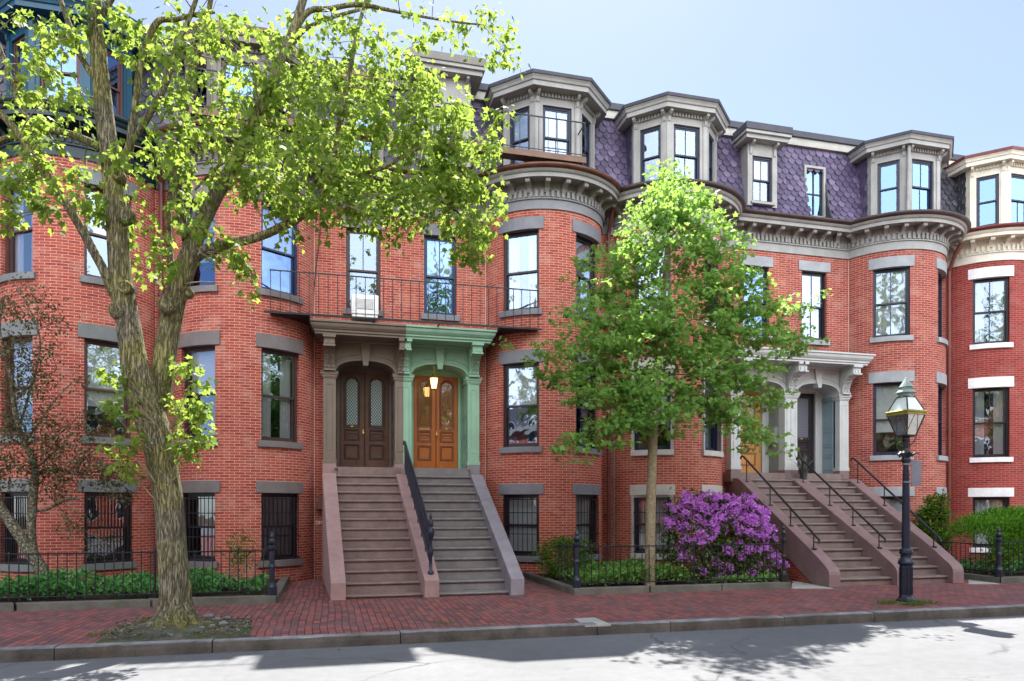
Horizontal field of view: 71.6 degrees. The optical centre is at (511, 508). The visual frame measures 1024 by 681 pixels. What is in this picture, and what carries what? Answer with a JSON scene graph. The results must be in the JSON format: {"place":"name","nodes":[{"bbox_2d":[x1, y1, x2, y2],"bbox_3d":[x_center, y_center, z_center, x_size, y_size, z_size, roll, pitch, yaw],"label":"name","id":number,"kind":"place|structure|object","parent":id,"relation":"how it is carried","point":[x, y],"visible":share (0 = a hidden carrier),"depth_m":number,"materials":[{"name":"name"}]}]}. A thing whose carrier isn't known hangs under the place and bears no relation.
{"place":"outdoors","nodes":[
{"label":"outdoors","id":0,"kind":"place"},
{"bbox_2d":[0,579,279,603],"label":"garden soil","id":1,"kind":"structure","parent":0,"point":[15,600],"depth_m":12.79,"materials":[{"name":"brown soil"}]},
{"bbox_2d":[0,265,150,577],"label":"tree","id":2,"kind":"object","parent":1,"relation":"on","point":[27,542],"visible":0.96,"depth_m":13.21,"materials":[{"name":"brown plant"}]},
{"bbox_2d":[0,567,268,600],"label":"ground cover","id":3,"kind":"object","parent":1,"relation":"on","point":[33,583],"visible":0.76,"depth_m":12.88,"materials":[{"name":"green plant"}]},
{"bbox_2d":[216,525,259,583],"bbox_3d":[-5.621,0.958,14.659,0.829,1.296,0.671,0,0,-34],"label":"shrub","id":4,"kind":"object","parent":1,"relation":"on","point":[233,561],"visible":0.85,"depth_m":14.64,"materials":[{"name":"green plant"}]},
{"bbox_2d":[0,615,1023,680],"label":"road","id":5,"kind":"structure","parent":0,"point":[979,649],"depth_m":8.48,"materials":[{"name":"grey asphalt"}]},
{"bbox_2d":[0,570,1023,646],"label":"sidewalk","id":6,"kind":"structure","parent":0,"point":[307,607],"depth_m":11.70,"materials":[{"name":"brick"}]},
{"bbox_2d":[0,0,163,583],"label":"brick row house","id":7,"kind":"structure","parent":6,"relation":"on","point":[62,266],"depth_m":14.82,"materials":[{"name":"red brick"}]},
{"bbox_2d":[0,479,33,571],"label":"window","id":8,"kind":"structure","parent":7,"relation":"in","point":[8,538],"depth_m":14.66,"materials":[{"name":"black glass"}]},
{"bbox_2d":[0,163,35,283],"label":"window","id":9,"kind":"structure","parent":7,"relation":"in","point":[19,234],"depth_m":14.91,"materials":[{"name":"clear glass"}]},
{"bbox_2d":[0,320,37,443],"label":"window","id":10,"kind":"structure","parent":7,"relation":"in","point":[20,326],"depth_m":14.82,"materials":[{"name":"clear glass"}]},
{"bbox_2d":[78,322,131,445],"bbox_3d":[-8.597,-2.605,15.110,0.343,2.490,1.156,0,0,42],"label":"window","id":11,"kind":"structure","parent":7,"relation":"in","point":[101,349],"depth_m":15.07,"materials":[{"name":"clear glass"}]},
{"bbox_2d":[78,479,136,570],"bbox_3d":[-8.597,0.340,15.110,0.343,1.900,1.156,0,0,42],"label":"window","id":12,"kind":"structure","parent":7,"relation":"in","point":[88,490],"depth_m":15.05,"materials":[{"name":"black glass"}]},
{"bbox_2d":[78,167,136,293],"bbox_3d":[-8.597,-5.880,15.110,0.343,2.380,1.156,0,0,42],"label":"window","id":13,"kind":"structure","parent":7,"relation":"in","point":[93,231],"depth_m":14.91,"materials":[{"name":"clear glass"}]},
{"bbox_2d":[0,576,289,611],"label":"garden kerb","id":14,"kind":"structure","parent":6,"relation":"on","point":[282,583],"depth_m":11.91,"materials":[{"name":"stone"}]},
{"bbox_2d":[0,531,276,599],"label":"iron fence","id":15,"kind":"object","parent":14,"relation":"on","point":[271,590],"visible":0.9,"depth_m":12.02,"materials":[{"name":"black metal"}]},
{"bbox_2d":[96,617,251,642],"bbox_3d":[-4.507,1.584,9.764,1.910,0.140,1.762,0,0,-14],"label":"tree pit","id":16,"kind":"object","parent":6,"relation":"on","point":[172,630],"visible":0.53,"depth_m":9.18,"materials":[{"name":"soil"}]},
{"bbox_2d":[87,614,252,640],"bbox_3d":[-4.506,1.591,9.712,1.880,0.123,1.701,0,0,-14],"label":"leaf litter","id":17,"kind":"object","parent":16,"relation":"on","point":[125,625],"visible":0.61,"depth_m":9.47,"materials":[{"name":"brown plant"}]},
{"bbox_2d":[203,613,214,618],"bbox_3d":[-4.420,1.590,10.336,0.188,0.143,0.120,0,0,-14],"label":"stone","id":18,"kind":"object","parent":16,"relation":"in","point":[209,616],"visible":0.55,"depth_m":10.30,"materials":[{"name":"stone"}]},
{"bbox_2d":[217,621,229,626],"bbox_3d":[-3.928,1.590,9.663,0.158,0.129,0.106,0,0,-14],"label":"stone","id":19,"kind":"object","parent":16,"relation":"in","point":[222,623],"visible":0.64,"depth_m":9.63,"materials":[{"name":"stone"}]},
{"bbox_2d":[0,0,530,629],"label":"maple tree","id":20,"kind":"object","parent":16,"relation":"on","point":[148,394],"visible":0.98,"depth_m":9.53,"materials":[{"name":"green plant"}]},
{"bbox_2d":[154,19,438,600],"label":"brick row house","id":21,"kind":"structure","parent":6,"relation":"on","point":[303,461],"depth_m":15.96,"materials":[{"name":"red brick"}]},
{"bbox_2d":[178,331,219,446],"bbox_3d":[-6.849,-2.605,15.559,1.156,2.490,0.343,0,0,20],"label":"window","id":22,"kind":"structure","parent":21,"relation":"in","point":[201,344],"depth_m":15.65,"materials":[{"name":"clear glass"}]},
{"bbox_2d":[182,182,217,292],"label":"window","id":23,"kind":"structure","parent":21,"relation":"in","point":[200,274],"depth_m":15.62,"materials":[{"name":"blue glass"}]},
{"bbox_2d":[181,481,219,568],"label":"window","id":24,"kind":"structure","parent":21,"relation":"in","point":[193,489],"depth_m":15.46,"materials":[{"name":"black glass"}]},
{"bbox_2d":[256,481,302,567],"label":"window","id":25,"kind":"structure","parent":21,"relation":"in","point":[268,489],"depth_m":15.95,"materials":[{"name":"black glass"}]},
{"bbox_2d":[256,333,302,449],"bbox_3d":[-5.242,-2.605,15.980,0.392,2.490,1.156,0,0,42],"label":"window","id":26,"kind":"structure","parent":21,"relation":"in","point":[286,348],"depth_m":16.01,"materials":[{"name":"clear glass"}]},
{"bbox_2d":[256,185,302,304],"bbox_3d":[-5.223,-5.880,15.963,0.343,2.380,1.156,0,0,42],"label":"window","id":27,"kind":"structure","parent":21,"relation":"in","point":[268,245],"depth_m":16.05,"materials":[{"name":"blue glass"}]},
{"bbox_2d":[340,372,364,466],"bbox_3d":[-3.977,-2.205,17.659,0.604,2.370,0.150,0,0,-14],"label":"door","id":28,"kind":"structure","parent":21,"relation":"in","point":[352,433],"depth_m":17.68,"materials":[{"name":"brown wood"}]},
{"bbox_2d":[341,215,384,316],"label":"window","id":29,"kind":"structure","parent":21,"relation":"in","point":[348,270],"depth_m":17.31,"materials":[{"name":"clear glass"}]},
{"bbox_2d":[351,294,378,321],"bbox_3d":[-3.554,-4.828,17.124,0.630,0.538,0.555,0,0,-14],"label":"air conditioner","id":30,"kind":"object","parent":21,"relation":"attached to","point":[357,304],"visible":0.84,"depth_m":16.88,"materials":[{"name":"white plastic"}]},
{"bbox_2d":[364,373,387,466],"bbox_3d":[-3.408,-2.205,17.843,0.598,2.370,0.072,0,0,-14],"label":"door","id":31,"kind":"structure","parent":21,"relation":"in","point":[375,385],"depth_m":17.82,"materials":[{"name":"brown wood"}]},
{"bbox_2d":[189,68,585,171],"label":"roof balcony","id":32,"kind":"structure","parent":21,"relation":"attached to","point":[524,155],"depth_m":16.57,"materials":[{"name":"black metal"}]},
{"bbox_2d":[264,269,541,335],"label":"iron balcony","id":33,"kind":"structure","parent":21,"relation":"attached to","point":[304,318],"depth_m":16.21,"materials":[{"name":"black metal"}]},
{"bbox_2d":[402,47,621,596],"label":"brick row house","id":34,"kind":"structure","parent":6,"relation":"on","point":[502,490],"depth_m":17.41,"materials":[{"name":"red brick"}]},
{"bbox_2d":[414,376,434,467],"bbox_3d":[-2.240,-2.205,18.139,0.568,2.370,0.072,0,0,-14],"label":"door","id":35,"kind":"structure","parent":34,"relation":"in","point":[424,396],"depth_m":18.12,"materials":[{"name":"orange wood"}]},
{"bbox_2d":[430,373,437,389],"bbox_3d":[-1.924,-3.245,17.513,0.226,0.630,0.236,0,0,-14],"label":"hanging lantern","id":36,"kind":"object","parent":34,"relation":"hanging from","point":[434,380],"visible":1,"depth_m":17.46,"materials":[{"name":"gold metal"}]},
{"bbox_2d":[419,223,459,321],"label":"window","id":37,"kind":"structure","parent":34,"relation":"in","point":[435,266],"depth_m":17.85,"materials":[{"name":"clear glass"}]},
{"bbox_2d":[435,377,456,467],"bbox_3d":[-1.679,-2.205,18.240,0.571,2.370,0.150,0,0,-14],"label":"door","id":38,"kind":"structure","parent":34,"relation":"in","point":[446,391],"depth_m":18.26,"materials":[{"name":"orange wood"}]},
{"bbox_2d":[499,483,543,561],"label":"window","id":39,"kind":"structure","parent":34,"relation":"in","point":[511,491],"depth_m":17.42,"materials":[{"name":"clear glass"}]},
{"bbox_2d":[499,349,543,453],"bbox_3d":[0.228,-2.605,17.350,1.156,2.490,0.343,0,0,20],"label":"window","id":40,"kind":"structure","parent":34,"relation":"in","point":[524,391],"depth_m":17.46,"materials":[{"name":"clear glass"}]},
{"bbox_2d":[499,216,543,318],"bbox_3d":[0.236,-5.880,17.373,1.156,2.380,0.392,0,0,20],"label":"window","id":41,"kind":"structure","parent":34,"relation":"in","point":[530,224],"depth_m":17.45,"materials":[{"name":"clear glass"}]},
{"bbox_2d":[572,484,600,560],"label":"window","id":42,"kind":"structure","parent":34,"relation":"in","point":[583,492],"depth_m":17.92,"materials":[{"name":"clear glass"}]},
{"bbox_2d":[572,352,600,454],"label":"window","id":43,"kind":"structure","parent":34,"relation":"in","point":[592,411],"depth_m":17.87,"materials":[{"name":"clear glass"}]},
{"bbox_2d":[572,219,600,318],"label":"window","id":44,"kind":"structure","parent":34,"relation":"in","point":[583,229],"depth_m":17.81,"materials":[{"name":"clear glass"}]},
{"bbox_2d":[574,617,610,626],"bbox_3d":[1.151,1.667,10.439,0.403,0.026,0.670,0,0,-14],"label":"pavement patch","id":45,"kind":"object","parent":6,"relation":"on","point":[599,622],"visible":0.92,"depth_m":10.41,"materials":[{"name":"concrete"}]},
{"bbox_2d":[522,572,790,594],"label":"garden kerb","id":46,"kind":"structure","parent":6,"relation":"on","point":[560,586],"depth_m":14.28,"materials":[{"name":"stone"}]},
{"bbox_2d":[558,543,574,584],"bbox_3d":[1.083,1.094,14.179,0.028,0.792,0.866,0,0,-17],"label":"iron fence","id":47,"kind":"object","parent":46,"relation":"on","point":[570,546],"visible":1,"depth_m":14.25,"materials":[{"name":"black metal"}]},
{"bbox_2d":[573,529,782,588],"bbox_3d":[3.428,0.970,14.298,4.654,1.180,0.162,0,0,-14],"label":"iron fence","id":48,"kind":"object","parent":46,"relation":"on","point":[577,583],"visible":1,"depth_m":14.19,"materials":[{"name":"black metal"}]},
{"bbox_2d":[779,524,787,581],"bbox_3d":[5.690,0.930,14.870,0.180,1.220,0.171,0,0,-14],"label":"iron post","id":49,"kind":"object","parent":46,"relation":"on","point":[783,575],"visible":1,"depth_m":14.84,"materials":[{"name":"black metal"}]},
{"bbox_2d":[519,91,899,586],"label":"brick row house","id":50,"kind":"structure","parent":6,"relation":"on","point":[829,542],"depth_m":18.48,"materials":[{"name":"red brick"}]},
{"bbox_2d":[630,485,674,559],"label":"window","id":51,"kind":"structure","parent":50,"relation":"in","point":[637,492],"depth_m":18.31,"materials":[{"name":"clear glass"}]},
{"bbox_2d":[630,358,674,455],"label":"window","id":52,"kind":"structure","parent":50,"relation":"in","point":[661,450],"depth_m":18.15,"materials":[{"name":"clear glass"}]},
{"bbox_2d":[631,230,674,323],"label":"window","id":53,"kind":"structure","parent":50,"relation":"in","point":[669,281],"depth_m":18.26,"materials":[{"name":"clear glass"}]},
{"bbox_2d":[701,485,722,558],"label":"window","id":54,"kind":"structure","parent":50,"relation":"in","point":[716,488],"depth_m":18.39,"materials":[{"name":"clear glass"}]},
{"bbox_2d":[701,362,723,457],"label":"window","id":55,"kind":"structure","parent":50,"relation":"in","point":[710,445],"depth_m":18.78,"materials":[{"name":"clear glass"}]},
{"bbox_2d":[702,237,722,328],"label":"window","id":56,"kind":"structure","parent":50,"relation":"in","point":[714,238],"depth_m":18.69,"materials":[{"name":"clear glass"}]},
{"bbox_2d":[740,391,760,472],"bbox_3d":[6.752,-2.205,20.414,0.898,2.370,0.072,0,0,-14],"label":"door","id":57,"kind":"structure","parent":50,"relation":"in","point":[755,460],"depth_m":20.43,"materials":[{"name":"brown wood"}]},
{"bbox_2d":[740,254,772,340],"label":"window","id":58,"kind":"structure","parent":50,"relation":"in","point":[766,262],"depth_m":19.92,"materials":[{"name":"grey glass"}]},
{"bbox_2d":[766,427,777,443],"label":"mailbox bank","id":59,"kind":"structure","parent":50,"relation":"attached to","point":[771,429],"depth_m":20.11,"materials":[{"name":"grey metal"}]},
{"bbox_2d":[791,450,816,479],"bbox_3d":[7.998,-1.266,19.582,0.980,0.932,0.794,0,0,7],"label":"potted plant","id":60,"kind":"object","parent":50,"relation":"on","point":[801,470],"visible":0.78,"depth_m":19.48,"materials":[{"name":"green plant"}]},
{"bbox_2d":[791,581,833,588],"bbox_3d":[6.489,1.667,15.340,0.816,0.026,1.646,0,0,22],"label":"pavement patch","id":61,"kind":"object","parent":6,"relation":"on","point":[798,585],"visible":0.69,"depth_m":15.10,"materials":[{"name":"concrete"}]},
{"bbox_2d":[783,130,970,583],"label":"brick row house","id":62,"kind":"structure","parent":6,"relation":"on","point":[875,233],"depth_m":20.14,"materials":[{"name":"red brick"}]},
{"bbox_2d":[797,393,813,472],"bbox_3d":[8.496,-2.205,20.815,0.858,2.370,0.150,0,0,-14],"label":"door","id":63,"kind":"structure","parent":62,"relation":"in","point":[805,402],"depth_m":20.87,"materials":[{"name":"grey wood"}]},
{"bbox_2d":[799,260,830,345],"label":"window","id":64,"kind":"structure","parent":62,"relation":"in","point":[811,270],"depth_m":20.54,"materials":[{"name":"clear glass"}]},
{"bbox_2d":[869,487,914,513],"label":"window","id":65,"kind":"structure","parent":62,"relation":"in","point":[897,491],"depth_m":20.00,"materials":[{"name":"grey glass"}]},
{"bbox_2d":[869,371,914,460],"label":"window","id":66,"kind":"structure","parent":62,"relation":"in","point":[885,384],"depth_m":20.14,"materials":[{"name":"clear glass"}]},
{"bbox_2d":[869,255,914,343],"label":"window","id":67,"kind":"structure","parent":62,"relation":"in","point":[890,286],"depth_m":20.10,"materials":[{"name":"clear glass"}]},
{"bbox_2d":[936,487,946,526],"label":"window","id":68,"kind":"structure","parent":62,"relation":"in","point":[938,489],"depth_m":20.08,"materials":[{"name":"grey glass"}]},
{"bbox_2d":[936,372,947,461],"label":"window","id":69,"kind":"structure","parent":62,"relation":"in","point":[941,378],"depth_m":20.66,"materials":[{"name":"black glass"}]},
{"bbox_2d":[936,257,947,347],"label":"window","id":70,"kind":"structure","parent":62,"relation":"in","point":[941,265],"depth_m":20.65,"materials":[{"name":"black glass"}]},
{"bbox_2d":[885,378,926,601],"bbox_3d":[7.071,-0.350,12.742,0.492,4.020,0.491,0,0,-21],"label":"street lamp","id":71,"kind":"object","parent":6,"relation":"on","point":[905,413],"visible":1,"depth_m":12.67,"materials":[{"name":"black metal"}]},
{"bbox_2d":[902,460,920,485],"bbox_3d":[7.173,-0.640,12.768,0.343,0.460,0.129,0,0,-14],"label":"street sign","id":72,"kind":"object","parent":71,"relation":"attached to","point":[915,472],"visible":1,"depth_m":12.75,"materials":[{"name":"grey metal"}]},
{"bbox_2d":[876,599,940,605],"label":"grass","id":73,"kind":"structure","parent":6,"relation":"on","point":[913,603],"depth_m":12.33,"materials":[{"name":"green plant"}]},
{"bbox_2d":[940,146,1023,561],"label":"brick row house","id":74,"kind":"structure","parent":6,"relation":"on","point":[983,192],"depth_m":20.94,"materials":[{"name":"red brick"}]},
{"bbox_2d":[968,488,1013,552],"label":"window","id":75,"kind":"structure","parent":74,"relation":"in","point":[989,497],"depth_m":20.92,"materials":[{"name":"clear glass"}]},
{"bbox_2d":[968,376,1013,462],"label":"window","id":76,"kind":"structure","parent":74,"relation":"in","point":[1000,384],"depth_m":20.93,"materials":[{"name":"clear glass"}]},
{"bbox_2d":[968,265,1013,349],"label":"window","id":77,"kind":"structure","parent":74,"relation":"in","point":[995,274],"depth_m":20.93,"materials":[{"name":"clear glass"}]},
{"bbox_2d":[968,580,998,583],"bbox_3d":[10.684,1.667,16.061,0.601,0.026,1.458,0,0,33],"label":"pavement patch","id":78,"kind":"object","parent":6,"relation":"on","point":[975,582],"visible":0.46,"depth_m":15.92,"materials":[{"name":"concrete"}]},
{"bbox_2d":[964,573,1023,583],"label":"garden kerb","id":79,"kind":"structure","parent":6,"relation":"on","point":[993,579],"depth_m":15.96,"materials":[{"name":"stone"}]},
{"bbox_2d":[935,541,995,572],"bbox_3d":[10.540,1.124,17.933,0.028,0.692,4.036,0,0,-10],"label":"iron fence","id":80,"kind":"object","parent":79,"relation":"on","point":[970,543],"visible":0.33,"depth_m":16.66,"materials":[{"name":"black metal"}]},
{"bbox_2d":[994,526,1023,577],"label":"iron fence","id":81,"kind":"object","parent":79,"relation":"on","point":[999,571],"visible":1,"depth_m":15.87,"materials":[{"name":"black metal"}]},
{"bbox_2d":[11,587,1017,664],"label":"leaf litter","id":82,"kind":"object","parent":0,"point":[508,642],"visible":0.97,"depth_m":9.91,"materials":[{"name":"brown plant"}]},
{"bbox_2d":[105,0,1023,155],"label":"sky","id":83,"kind":"structure","parent":0,"point":[865,70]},
{"bbox_2d":[534,570,793,586],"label":"garden soil","id":84,"kind":"structure","parent":0,"point":[632,584],"depth_m":14.99,"materials":[{"name":"brown soil"}]},
{"bbox_2d":[528,532,596,578],"bbox_3d":[1.172,1.066,15.957,1.584,1.145,1.245,0,0,-14],"label":"shrub","id":85,"kind":"object","parent":84,"relation":"on","point":[562,541],"visible":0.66,"depth_m":15.81,"materials":[{"name":"green plant"}]},
{"bbox_2d":[547,557,711,585],"bbox_3d":[2.489,1.337,15.507,2.966,0.500,2.472,0,0,-14],"label":"ground cover","id":86,"kind":"object","parent":84,"relation":"on","point":[638,570],"visible":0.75,"depth_m":14.62,"materials":[{"name":"green plant"}]},
{"bbox_2d":[491,157,833,589],"bbox_3d":[3.115,-2.984,14.642,7.591,9.370,4.396,0,0,-29],"label":"young tree","id":87,"kind":"object","parent":84,"relation":"in","point":[632,332],"visible":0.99,"depth_m":14.31,"materials":[{"name":"green plant"}]},
{"bbox_2d":[655,486,791,582],"bbox_3d":[4.666,0.707,15.884,3.398,2.428,1.879,0,0,-14],"label":"rhododendron bush","id":88,"kind":"object","parent":84,"relation":"on","point":[718,522],"visible":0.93,"depth_m":15.28,"materials":[{"name":"purple plant"}]},
{"bbox_2d":[709,570,778,582],"bbox_3d":[4.893,1.464,15.222,1.646,0.245,0.793,0,0,-14],"label":"ground cover","id":89,"kind":"object","parent":84,"relation":"on","point":[760,575],"visible":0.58,"depth_m":15.00,"materials":[{"name":"green plant"}]},
{"bbox_2d":[962,562,1023,576],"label":"garden soil","id":90,"kind":"structure","parent":0,"point":[992,573],"depth_m":17.55,"materials":[{"name":"brown soil"}]},
{"bbox_2d":[910,489,957,555],"bbox_3d":[11.403,0.603,19.248,1.264,2.305,1.017,0,0,-14],"label":"climbing shrub","id":91,"kind":"object","parent":90,"relation":"on","point":[932,510],"visible":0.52,"depth_m":19.14,"materials":[{"name":"green plant"}]},
{"bbox_2d":[939,503,1023,572],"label":"hedge","id":92,"kind":"object","parent":90,"relation":"on","point":[1008,521],"visible":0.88,"depth_m":17.00,"materials":[{"name":"green plant"}]},
{"bbox_2d":[958,553,1022,574],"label":"ground cover","id":93,"kind":"object","parent":90,"relation":"on","point":[993,565],"visible":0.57,"depth_m":17.04,"materials":[{"name":"green plant"}]},
{"label":"ground","id":94,"kind":"structure","parent":0,"visible":0},
{"bbox_2d":[0,604,1023,662],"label":"kerb","id":95,"kind":"structure","parent":94,"relation":"on","point":[89,651],"depth_m":9.66,"materials":[{"name":"stone"}]}
]}

